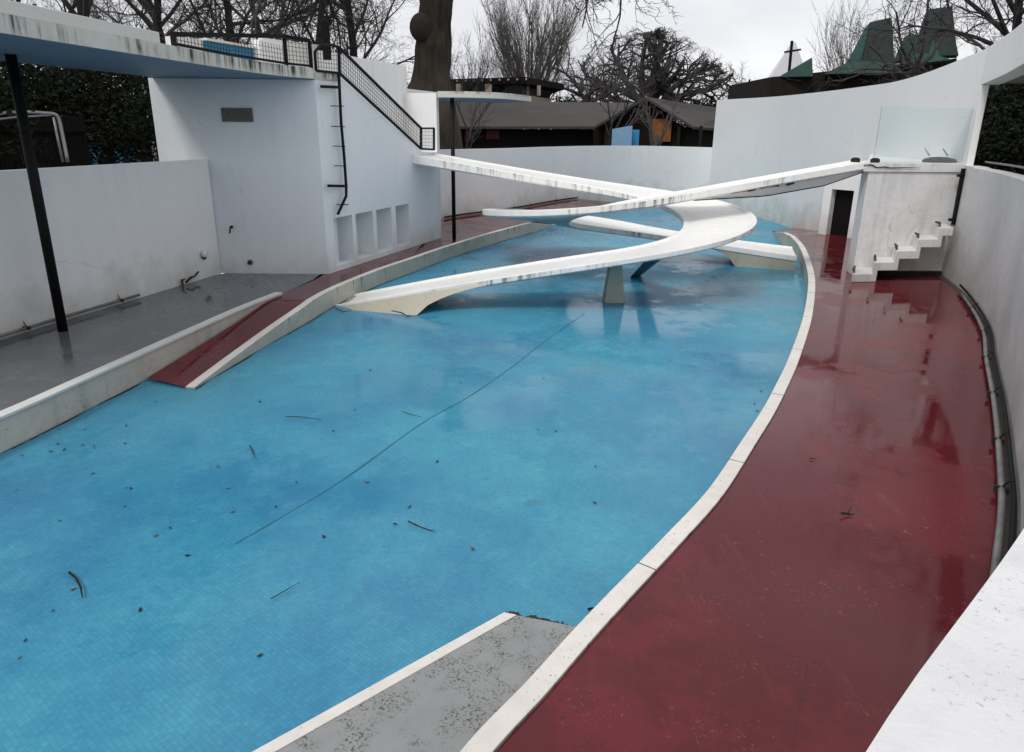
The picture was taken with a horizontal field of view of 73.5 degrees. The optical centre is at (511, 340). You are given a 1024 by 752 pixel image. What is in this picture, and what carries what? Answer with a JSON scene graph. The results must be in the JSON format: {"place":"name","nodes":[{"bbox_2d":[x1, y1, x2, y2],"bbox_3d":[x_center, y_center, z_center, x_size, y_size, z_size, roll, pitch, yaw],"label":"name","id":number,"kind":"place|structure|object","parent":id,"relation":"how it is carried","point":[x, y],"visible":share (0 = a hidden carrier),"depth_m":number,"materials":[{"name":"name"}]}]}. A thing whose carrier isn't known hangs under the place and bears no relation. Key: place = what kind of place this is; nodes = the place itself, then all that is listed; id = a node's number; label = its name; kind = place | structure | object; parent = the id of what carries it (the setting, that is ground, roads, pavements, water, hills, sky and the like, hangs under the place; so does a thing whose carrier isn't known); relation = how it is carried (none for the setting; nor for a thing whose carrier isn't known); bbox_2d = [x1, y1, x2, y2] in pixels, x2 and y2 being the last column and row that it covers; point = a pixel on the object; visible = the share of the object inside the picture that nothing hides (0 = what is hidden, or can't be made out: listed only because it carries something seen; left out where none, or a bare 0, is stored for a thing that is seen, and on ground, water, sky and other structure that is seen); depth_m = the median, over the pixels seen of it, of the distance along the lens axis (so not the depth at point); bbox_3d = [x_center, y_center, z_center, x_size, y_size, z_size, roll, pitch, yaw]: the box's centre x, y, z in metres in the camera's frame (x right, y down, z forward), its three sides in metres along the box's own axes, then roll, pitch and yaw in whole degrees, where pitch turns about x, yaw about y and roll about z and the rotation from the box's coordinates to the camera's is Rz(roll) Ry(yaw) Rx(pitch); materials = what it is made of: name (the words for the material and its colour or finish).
{"place":"outdoors","nodes":[
{"label":"outdoors","id":0,"kind":"place"},
{"bbox_2d":[0,273,323,410],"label":"grey floor","id":1,"kind":"structure","parent":0,"point":[35,362],"depth_m":9.41,"materials":[{"name":"grey concrete"}]},
{"bbox_2d":[4,54,67,331],"bbox_3d":[-6.131,-1.806,8.870,0.124,3.510,0.124,1,17,0],"label":"canopy pole","id":2,"kind":"object","parent":1,"relation":"on","point":[32,171],"visible":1,"depth_m":8.79,"materials":[{"name":"black metal"}]},
{"bbox_2d":[0,159,220,339],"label":"wall","id":3,"kind":"structure","parent":1,"relation":"on","point":[124,230],"depth_m":10.43,"materials":[{"name":"white paint"}]},
{"bbox_2d":[0,294,139,337],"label":"pipe","id":4,"kind":"object","parent":3,"relation":"attached to","point":[25,327],"visible":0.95,"depth_m":9.88,"materials":[{"name":"grey plastic"}]},
{"bbox_2d":[201,250,207,259],"bbox_3d":[-5.649,-1.572,12.597,0.108,0.195,0.172,1,17,0],"label":"bulkhead lamp","id":5,"kind":"object","parent":3,"relation":"attached to","point":[204,253],"visible":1,"depth_m":12.54,"materials":[{"name":"white paint"}]},
{"bbox_2d":[185,271,198,282],"bbox_3d":[-5.735,-1.135,12.314,0.070,0.124,0.511,1,17,0],"label":"hose end","id":6,"kind":"object","parent":1,"relation":"on","point":[189,279],"visible":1,"depth_m":12.20,"materials":[{"name":"black rubber"}]},
{"bbox_2d":[0,207,805,751],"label":"pool floor","id":7,"kind":"structure","parent":0,"point":[634,415],"depth_m":5.94,"materials":[{"name":"blue paint"}]},
{"bbox_2d":[68,571,82,597],"bbox_3d":[-2.952,1.650,4.652,0.032,0.025,0.367,-16,23,-42],"label":"fallen twig","id":8,"kind":"object","parent":7,"relation":"on","point":[75,577],"visible":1,"depth_m":4.67,"materials":[{"name":"brown wood"}]},
{"bbox_2d":[0,292,282,452],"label":"retaining wall","id":9,"kind":"structure","parent":7,"relation":"on","point":[27,419],"depth_m":7.75,"materials":[{"name":"paint"}]},
{"bbox_2d":[0,233,572,631],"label":"silt","id":10,"kind":"object","parent":7,"relation":"on","point":[530,616],"visible":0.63,"depth_m":7.68,"materials":[{"name":"soil"}]},
{"bbox_2d":[186,222,554,388],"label":"pool kerb","id":11,"kind":"structure","parent":7,"relation":"on","point":[309,309],"depth_m":12.59,"materials":[{"name":"paint"}]},
{"bbox_2d":[148,199,615,386],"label":"red walkway","id":12,"kind":"structure","parent":7,"relation":"on","point":[185,370],"depth_m":11.55,"materials":[{"name":"paint"}]},
{"bbox_2d":[148,40,440,273],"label":"tower","id":13,"kind":"structure","parent":12,"relation":"on","point":[274,171],"depth_m":12.94,"materials":[{"name":"paint"}]},
{"bbox_2d":[0,0,314,78],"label":"canopy","id":14,"kind":"object","parent":13,"relation":"attached to","point":[32,34],"visible":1,"depth_m":8.39,"materials":[{"name":"white paint"}]},
{"bbox_2d":[165,36,202,50],"bbox_3d":[-5.217,-4.657,10.944,0.120,0.356,0.741,4,17,12],"label":"upstand","id":15,"kind":"object","parent":14,"relation":"on","point":[168,40],"visible":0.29,"depth_m":10.87,"materials":[{"name":"beige paint"}]},
{"bbox_2d":[199,38,255,59],"bbox_3d":[-4.822,-4.958,11.888,0.189,0.385,1.315,9,19,26],"label":"blue panel","id":16,"kind":"object","parent":14,"relation":"on","point":[222,44],"visible":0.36,"depth_m":11.72,"materials":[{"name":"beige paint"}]},
{"bbox_2d":[170,32,312,67],"bbox_3d":[-4.066,-4.567,10.502,0.228,0.492,3.397,5,18,15],"label":"railing","id":17,"kind":"object","parent":14,"relation":"on","point":[175,43],"visible":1,"depth_m":10.72,"materials":[{"name":"black metal"}]},
{"bbox_2d":[221,108,252,121],"bbox_3d":[-4.939,-4.048,12.315,0.556,0.237,0.024,1,17,0],"label":"plaque","id":18,"kind":"object","parent":13,"relation":"attached to","point":[237,114],"visible":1,"depth_m":12.31,"materials":[{"name":"grey metal"}]},
{"bbox_2d":[258,38,319,69],"bbox_3d":[-4.180,-5.344,12.920,0.120,0.532,1.279,12,20,33],"label":"upstand","id":19,"kind":"object","parent":13,"relation":"on","point":[299,53],"visible":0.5,"depth_m":12.98,"materials":[{"name":"beige paint"}]},
{"bbox_2d":[321,20,330,59],"bbox_3d":[-3.543,-5.708,13.058,0.150,0.680,0.150,-3,17,-11],"label":"vent post","id":20,"kind":"object","parent":13,"relation":"on","point":[325,31],"visible":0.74,"depth_m":12.98,"materials":[{"name":"black metal"}]},
{"bbox_2d":[320,72,348,214],"bbox_3d":[-3.291,-3.642,12.795,0.054,2.575,0.668,7,18,19],"label":"ladder","id":21,"kind":"object","parent":13,"relation":"attached to","point":[340,106],"visible":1,"depth_m":12.91,"materials":[{"name":"black metal"}]},
{"bbox_2d":[313,44,434,150],"bbox_3d":[-2.676,-4.955,14.410,0.077,1.972,4.715,7,18,19],"label":"stair railing","id":22,"kind":"object","parent":13,"relation":"on","point":[340,49],"visible":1,"depth_m":13.86,"materials":[{"name":"black metal"}]},
{"bbox_2d":[436,91,530,102],"bbox_3d":[-0.930,-6.317,17.829,3.106,0.148,2.344,-14,22,-39],"label":"canopy","id":23,"kind":"object","parent":13,"relation":"attached to","point":[480,97],"visible":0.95,"depth_m":16.87,"materials":[{"name":"white paint"}]},
{"bbox_2d":[450,98,455,238],"bbox_3d":[-1.475,-4.263,17.170,0.099,3.420,0.099,1,17,0],"label":"canopy pole","id":24,"kind":"object","parent":12,"relation":"on","point":[453,172],"visible":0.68,"depth_m":17.16,"materials":[{"name":"black metal"}]},
{"bbox_2d":[236,313,584,542],"bbox_3d":[-0.370,0.543,8.414,0.129,0.001,7.629,9,19,24],"label":"seam","id":25,"kind":"object","parent":7,"relation":"on","point":[383,450],"visible":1,"depth_m":6.50,"materials":[{"name":"blue paint"}]},
{"bbox_2d":[252,612,575,751],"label":"concrete ramp","id":26,"kind":"structure","parent":7,"relation":"on","point":[456,695],"depth_m":3.67,"materials":[{"name":"paint"}]},
{"bbox_2d":[408,520,435,531],"bbox_3d":[-0.714,1.459,5.363,0.288,0.022,0.023,12,21,33],"label":"fallen twig","id":27,"kind":"object","parent":7,"relation":"on","point":[419,526],"visible":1,"depth_m":5.36,"materials":[{"name":"brown wood"}]},
{"bbox_2d":[335,153,756,314],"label":"spiral ramp","id":28,"kind":"structure","parent":7,"relation":"on","point":[709,224],"depth_m":12.47,"materials":[{"name":"paint"}]},
{"bbox_2d":[440,146,711,218],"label":"wall","id":29,"kind":"structure","parent":7,"relation":"on","point":[673,168],"depth_m":27.43,"materials":[{"name":"white paint"}]},
{"bbox_2d":[444,197,577,217],"bbox_3d":[0.333,-4.853,24.654,0.303,0.125,8.417,12,20,32],"label":"pipe","id":30,"kind":"object","parent":29,"relation":"attached to","point":[513,207],"visible":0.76,"depth_m":24.44,"materials":[{"name":"black metal"}]},
{"bbox_2d":[460,232,814,751],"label":"pool kerb","id":31,"kind":"structure","parent":7,"relation":"on","point":[496,730],"depth_m":4.31,"materials":[{"name":"paint"}]},
{"bbox_2d":[482,160,868,270],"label":"spiral ramp","id":32,"kind":"structure","parent":7,"relation":"on","point":[739,253],"depth_m":13.55,"materials":[{"name":"paint"}]},
{"bbox_2d":[693,172,863,200],"bbox_3d":[5.099,-2.951,13.121,3.258,0.575,0.068,0,17,-3],"label":"cable","id":33,"kind":"object","parent":32,"relation":"attached to","point":[778,193],"visible":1,"depth_m":13.15,"materials":[{"name":"black rubber"}]},
{"bbox_2d":[850,157,859,161],"bbox_3d":[6.582,-3.456,13.132,0.140,0.087,0.100,-1,17,-5],"label":"metal shoe","id":34,"kind":"object","parent":32,"relation":"on","point":[855,159],"visible":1,"depth_m":13.09,"materials":[{"name":"black metal"}]},
{"bbox_2d":[709,22,1023,274],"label":"tall wall","id":35,"kind":"structure","parent":7,"relation":"on","point":[757,137],"depth_m":20.40,"materials":[{"name":"white paint"}]},
{"bbox_2d":[818,173,861,237],"bbox_3d":[9.103,-3.677,18.286,0.250,1.860,1.602,-11,20,-33],"label":"doorway","id":36,"kind":"structure","parent":35,"relation":"attached to","point":[838,209],"depth_m":18.65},
{"bbox_2d":[830,189,853,236],"bbox_3d":[9.032,-3.460,18.633,0.040,1.240,0.622,-11,20,-33],"label":"door leaf","id":37,"kind":"structure","parent":36,"relation":"in","point":[843,198],"depth_m":18.67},
{"bbox_2d":[866,166,1023,751],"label":"wall","id":38,"kind":"structure","parent":7,"relation":"on","point":[964,692],"depth_m":0.89,"materials":[{"name":"white paint"}]},
{"bbox_2d":[948,168,965,224],"bbox_3d":[8.510,-2.736,13.098,0.160,1.061,0.090,1,17,0],"label":"downpipe","id":39,"kind":"object","parent":38,"relation":"attached to","point":[961,175],"visible":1,"depth_m":13.08,"materials":[{"name":"black metal"}]},
{"bbox_2d":[959,292,1014,578],"bbox_3d":[4.962,0.539,7.279,0.403,0.122,11.130,11,20,31],"label":"pipe","id":40,"kind":"object","parent":38,"relation":"attached to","point":[1001,489],"visible":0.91,"depth_m":5.81,"materials":[{"name":"grey plastic"}]},
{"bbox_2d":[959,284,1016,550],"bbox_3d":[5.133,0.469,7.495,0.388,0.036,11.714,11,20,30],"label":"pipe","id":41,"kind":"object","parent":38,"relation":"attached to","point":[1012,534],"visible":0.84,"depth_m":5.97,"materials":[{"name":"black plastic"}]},
{"bbox_2d":[18,140,977,165],"bbox_3d":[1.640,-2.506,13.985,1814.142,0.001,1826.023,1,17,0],"label":"ground","id":42,"kind":"structure","parent":0,"point":[154,154],"depth_m":42.05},
{"bbox_2d":[0,110,69,161],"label":"crowd barrier","id":43,"kind":"object","parent":42,"relation":"on","point":[46,113],"visible":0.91,"depth_m":11.60,"materials":[{"name":"grey metal"}]},
{"bbox_2d":[0,0,90,166],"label":"evergreen tree","id":44,"kind":"object","parent":42,"relation":"on","point":[57,73],"visible":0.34,"depth_m":11.32,"materials":[{"name":"green plant"}]},
{"bbox_2d":[0,114,91,169],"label":"timber fence","id":45,"kind":"object","parent":42,"relation":"on","point":[76,137],"visible":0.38,"depth_m":13.98,"materials":[{"name":"black wood"}]},
{"bbox_2d":[0,61,141,168],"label":"evergreen tree","id":46,"kind":"object","parent":42,"relation":"on","point":[77,107],"visible":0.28,"depth_m":15.03,"materials":[{"name":"green plant"}]},
{"bbox_2d":[16,0,138,153],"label":"bare tree","id":47,"kind":"object","parent":42,"relation":"on","point":[74,5],"visible":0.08,"depth_m":29.64,"materials":[{"name":"brown plant"}]},
{"bbox_2d":[2,63,153,159],"bbox_3d":[-11.927,-5.793,17.752,4.868,3.808,4.549,1,17,0],"label":"evergreen tree","id":48,"kind":"object","parent":42,"relation":"on","point":[74,111],"visible":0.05,"depth_m":17.42,"materials":[{"name":"green plant"}]},
{"bbox_2d":[5,64,158,164],"bbox_3d":[-10.432,-5.732,17.482,4.819,3.882,3.363,1,17,0],"label":"evergreen tree","id":49,"kind":"object","parent":42,"relation":"on","point":[112,157],"visible":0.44,"depth_m":16.81,"materials":[{"name":"green plant"}]},
{"bbox_2d":[65,21,155,161],"bbox_3d":[-11.277,-7.258,20.950,5.875,4.740,4.425,1,17,0],"label":"evergreen tree","id":50,"kind":"object","parent":42,"relation":"on","point":[141,93],"visible":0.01,"depth_m":20.89,"materials":[{"name":"green plant"}]},
{"bbox_2d":[87,129,139,164],"bbox_3d":[-12.736,-5.916,21.849,1.400,1.600,1.300,1,17,0],"label":"garden hut","id":51,"kind":"object","parent":42,"relation":"on","point":[118,154],"depth_m":21.52,"materials":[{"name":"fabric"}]},
{"bbox_2d":[27,0,240,43],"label":"bare tree","id":52,"kind":"object","parent":42,"relation":"on","point":[103,7],"visible":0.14,"depth_m":51.51,"materials":[{"name":"brown plant"}]},
{"bbox_2d":[121,79,157,154],"bbox_3d":[-12.557,-8.694,25.974,7.334,4.503,5.128,1,17,0],"label":"evergreen tree","id":53,"kind":"object","parent":42,"relation":"on","point":[146,114],"depth_m":25.46,"materials":[{"name":"green plant"}]},
{"bbox_2d":[23,0,320,96],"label":"bare tree","id":54,"kind":"object","parent":42,"relation":"on","point":[83,7],"visible":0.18,"depth_m":25.20,"materials":[{"name":"brown plant"}]},
{"bbox_2d":[33,0,320,156],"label":"bare tree","id":55,"kind":"object","parent":42,"relation":"on","point":[175,5],"visible":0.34,"depth_m":35.82,"materials":[{"name":"brown plant"}]},
{"bbox_2d":[112,0,389,51],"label":"bare tree","id":56,"kind":"object","parent":42,"relation":"on","point":[198,19],"visible":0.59,"depth_m":32.71,"materials":[{"name":"brown plant"}]},
{"bbox_2d":[124,0,408,44],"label":"bare tree","id":57,"kind":"object","parent":42,"relation":"on","point":[248,20],"visible":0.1,"depth_m":59.59,"materials":[{"name":"brown plant"}]},
{"bbox_2d":[230,0,418,58],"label":"bare tree","id":58,"kind":"object","parent":42,"relation":"on","point":[353,42],"visible":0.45,"depth_m":38.13,"materials":[{"name":"brown plant"}]},
{"bbox_2d":[234,0,488,102],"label":"bare tree","id":59,"kind":"object","parent":42,"relation":"on","point":[318,33],"visible":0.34,"depth_m":45.01,"materials":[{"name":"brown plant"}]},
{"bbox_2d":[27,92,713,126],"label":"distant wood","id":60,"kind":"object","parent":42,"relation":"on","point":[677,120],"depth_m":145.07,"materials":[{"name":"orange wood"}]},
{"bbox_2d":[146,0,681,149],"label":"giant tree","id":61,"kind":"object","parent":42,"relation":"on","point":[430,27],"visible":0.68,"depth_m":23.15,"materials":[{"name":"brown plant"}]},
{"bbox_2d":[450,8,504,91],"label":"bare tree","id":62,"kind":"object","parent":42,"relation":"on","point":[485,61],"visible":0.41,"depth_m":55.01,"materials":[{"name":"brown plant"}]},
{"bbox_2d":[450,53,510,148],"bbox_3d":[-1.750,-11.690,34.656,3.463,5.541,4.576,1,17,0],"label":"bare shrub","id":63,"kind":"object","parent":42,"relation":"on","point":[469,137],"visible":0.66,"depth_m":34.29,"materials":[{"name":"brown plant"}]},
{"bbox_2d":[450,77,563,101],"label":"flat roofed house","id":64,"kind":"structure","parent":42,"relation":"on","point":[537,90],"depth_m":56.41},
{"bbox_2d":[475,0,591,96],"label":"bare tree","id":65,"kind":"object","parent":42,"relation":"on","point":[513,62],"visible":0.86,"depth_m":72.97,"materials":[{"name":"brown plant"}]},
{"bbox_2d":[551,96,593,129],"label":"evergreen tree","id":66,"kind":"object","parent":42,"relation":"on","point":[569,100],"visible":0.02,"depth_m":69.25,"materials":[{"name":"green plant"}]},
{"bbox_2d":[455,97,715,148],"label":"shed","id":67,"kind":"structure","parent":42,"relation":"on","point":[527,124],"depth_m":42.63,"materials":[{"name":"wood"}]},
{"bbox_2d":[535,24,644,129],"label":"bare tree","id":68,"kind":"object","parent":42,"relation":"on","point":[587,96],"visible":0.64,"depth_m":64.09,"materials":[{"name":"brown plant"}]},
{"bbox_2d":[611,126,631,145],"bbox_3d":[5.163,-9.136,32.377,0.930,1.927,0.059,3,17,8],"label":"board","id":69,"kind":"object","parent":42,"relation":"on","point":[621,136],"visible":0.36,"depth_m":32.21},
{"bbox_2d":[593,52,672,145],"bbox_3d":[6.404,-11.908,35.586,4.170,5.595,3.223,7,18,21],"label":"bare shrub","id":70,"kind":"object","parent":42,"relation":"on","point":[632,122],"visible":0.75,"depth_m":35.47,"materials":[{"name":"brown plant"}]},
{"bbox_2d":[631,130,638,145],"bbox_3d":[5.876,-9.158,32.800,0.289,1.735,0.342,1,17,0],"label":"board","id":71,"kind":"object","parent":42,"relation":"on","point":[635,137],"visible":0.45,"depth_m":32.53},
{"bbox_2d":[559,26,737,125],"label":"bare tree","id":72,"kind":"object","parent":42,"relation":"on","point":[657,78],"visible":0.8,"depth_m":84.92,"materials":[{"name":"brown plant"}]},
{"bbox_2d":[633,78,684,145],"bbox_3d":[7.331,-10.864,34.285,2.684,4.363,1.992,4,17,11],"label":"bare shrub","id":73,"kind":"object","parent":42,"relation":"on","point":[651,132],"visible":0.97,"depth_m":34.29,"materials":[{"name":"grey plant"}]},
{"bbox_2d":[682,96,718,125],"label":"evergreen tree","id":74,"kind":"object","parent":42,"relation":"on","point":[711,101],"visible":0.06,"depth_m":67.29,"materials":[{"name":"green plant"}]},
{"bbox_2d":[718,63,754,98],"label":"bare tree","id":75,"kind":"object","parent":42,"relation":"on","point":[741,81],"visible":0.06,"depth_m":78.43,"materials":[{"name":"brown plant"}]},
{"bbox_2d":[769,41,802,76],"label":"net tent","id":76,"kind":"object","parent":42,"relation":"on","point":[790,59],"visible":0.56,"depth_m":65.19,"materials":[{"name":"white fabric"}]},
{"bbox_2d":[805,0,924,70],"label":"bare tree","id":77,"kind":"object","parent":42,"relation":"on","point":[837,42],"visible":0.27,"depth_m":62.06,"materials":[{"name":"brown plant"}]},
{"bbox_2d":[785,0,960,91],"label":"bare tree","id":78,"kind":"object","parent":42,"relation":"on","point":[899,60],"visible":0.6,"depth_m":36.42,"materials":[{"name":"brown plant"}]},
{"bbox_2d":[827,0,1023,129],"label":"bare tree","id":79,"kind":"object","parent":42,"relation":"on","point":[1016,9],"visible":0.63,"depth_m":22.41,"materials":[{"name":"brown plant"}]},
{"bbox_2d":[892,0,1023,51],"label":"bare tree","id":80,"kind":"object","parent":42,"relation":"on","point":[984,19],"visible":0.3,"depth_m":28.67,"materials":[{"name":"brown plant"}]},
{"bbox_2d":[973,83,1023,174],"bbox_3d":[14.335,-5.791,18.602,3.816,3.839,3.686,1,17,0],"label":"evergreen tree","id":81,"kind":"object","parent":42,"relation":"on","point":[1019,98],"visible":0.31,"depth_m":18.12,"materials":[{"name":"green plant"}]},
{"bbox_2d":[975,101,1023,174],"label":"evergreen tree","id":82,"kind":"object","parent":42,"relation":"on","point":[1012,125],"visible":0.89,"depth_m":17.58,"materials":[{"name":"green plant"}]},
{"bbox_2d":[1,0,1023,273],"label":"sky","id":83,"kind":"structure","parent":0,"point":[755,33],"materials":[{"name":"white"}]},
{"bbox_2d":[497,228,997,751],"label":"red deck","id":84,"kind":"structure","parent":0,"point":[779,602],"depth_m":4.50,"materials":[{"name":"paint"}]},
{"bbox_2d":[841,507,853,514],"bbox_3d":[2.489,1.272,5.056,0.136,0.025,0.060,-10,20,-31],"label":"fallen twig","id":85,"kind":"object","parent":84,"relation":"on","point":[847,513],"visible":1,"depth_m":5.04,"materials":[{"name":"black wood"}]},
{"bbox_2d":[851,221,953,281],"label":"concrete stairs","id":86,"kind":"structure","parent":84,"relation":"on","point":[912,251],"depth_m":12.96,"materials":[{"name":"white paint"}]},
{"bbox_2d":[846,155,964,275],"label":"balcony","id":87,"kind":"structure","parent":84,"relation":"on","point":[899,204],"depth_m":13.29,"materials":[{"name":"white paint"}]},
{"bbox_2d":[870,158,879,162],"bbox_3d":[6.883,-3.409,12.989,0.140,0.087,0.100,-1,17,-5],"label":"metal shoe","id":88,"kind":"object","parent":87,"relation":"on","point":[874,160],"visible":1,"depth_m":12.95,"materials":[{"name":"black metal"}]},
{"bbox_2d":[874,107,972,162],"bbox_3d":[7.753,-3.859,12.918,1.778,1.002,0.132,1,17,0],"label":"glass screen","id":89,"kind":"object","parent":87,"relation":"on","point":[921,135],"visible":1,"depth_m":12.92,"materials":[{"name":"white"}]},
{"bbox_2d":[939,275,1017,560],"bbox_3d":[5.452,0.370,8.155,0.654,0.001,13.173,10,20,29],"label":"gutter","id":90,"kind":"object","parent":84,"relation":"on","point":[1005,462],"visible":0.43,"depth_m":6.26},
{"bbox_2d":[728,7,958,98],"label":"building roof","id":91,"kind":"structure","parent":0,"point":[782,85],"depth_m":49.42,"materials":[{"name":"metal"}]}
]}

